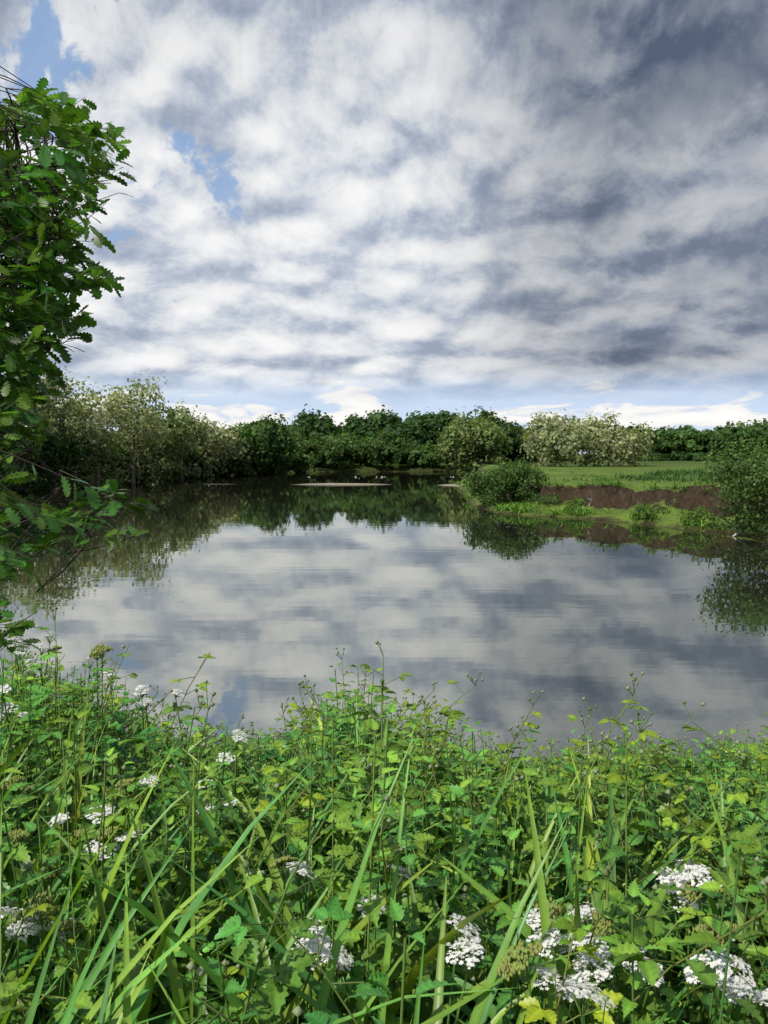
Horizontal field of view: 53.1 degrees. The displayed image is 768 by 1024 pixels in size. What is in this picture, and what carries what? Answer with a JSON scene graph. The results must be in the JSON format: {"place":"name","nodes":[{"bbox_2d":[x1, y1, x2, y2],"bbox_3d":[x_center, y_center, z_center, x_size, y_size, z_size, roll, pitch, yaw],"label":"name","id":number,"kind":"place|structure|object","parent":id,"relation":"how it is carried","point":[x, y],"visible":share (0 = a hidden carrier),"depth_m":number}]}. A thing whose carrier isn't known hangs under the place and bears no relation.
{"place":"outdoors","nodes":[
{"label":"outdoors","id":0,"kind":"place"},
{"bbox_2d":[0,66,157,653],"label":"tree","id":1,"kind":"object","parent":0,"point":[62,119],"depth_m":3.78},
{"bbox_2d":[0,472,767,777],"bbox_3d":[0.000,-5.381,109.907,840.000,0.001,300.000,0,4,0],"label":"water","id":2,"kind":"structure","parent":0,"point":[268,592],"depth_m":14.47},
{"bbox_2d":[586,492,744,536],"bbox_3d":[19.118,-2.503,64.379,17.686,1.426,74.285,2,5,23],"label":"dead wood","id":3,"kind":"object","parent":2,"relation":"in","point":[735,534],"visible":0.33,"depth_m":27.11},
{"bbox_2d":[0,0,767,453],"label":"sky","id":4,"kind":"structure","parent":0,"point":[517,209]},
{"bbox_2d":[7,454,767,540],"bbox_3d":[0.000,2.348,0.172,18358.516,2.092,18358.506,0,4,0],"label":"ground","id":5,"kind":"structure","parent":0,"point":[621,500],"depth_m":37.51},
{"bbox_2d":[0,600,767,1023],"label":"herb","id":6,"kind":"object","parent":5,"relation":"on","point":[268,1000],"depth_m":1.50},
{"bbox_2d":[0,357,767,534],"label":"tree","id":7,"kind":"object","parent":5,"relation":"on","point":[272,446],"depth_m":93.94},
{"bbox_2d":[0,672,767,1023],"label":"grass","id":8,"kind":"structure","parent":5,"relation":"on","point":[134,998],"depth_m":1.38},
{"bbox_2d":[455,467,767,531],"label":"meadow grass","id":9,"kind":"structure","parent":5,"relation":"on","point":[528,506],"depth_m":37.90},
{"bbox_2d":[524,492,717,526],"bbox_3d":[9.864,-0.063,33.906,1.911,1.195,10.964,-2,5,-25],"label":"scrub","id":10,"kind":"object","parent":5,"relation":"on","point":[649,509],"depth_m":32.02}
]}

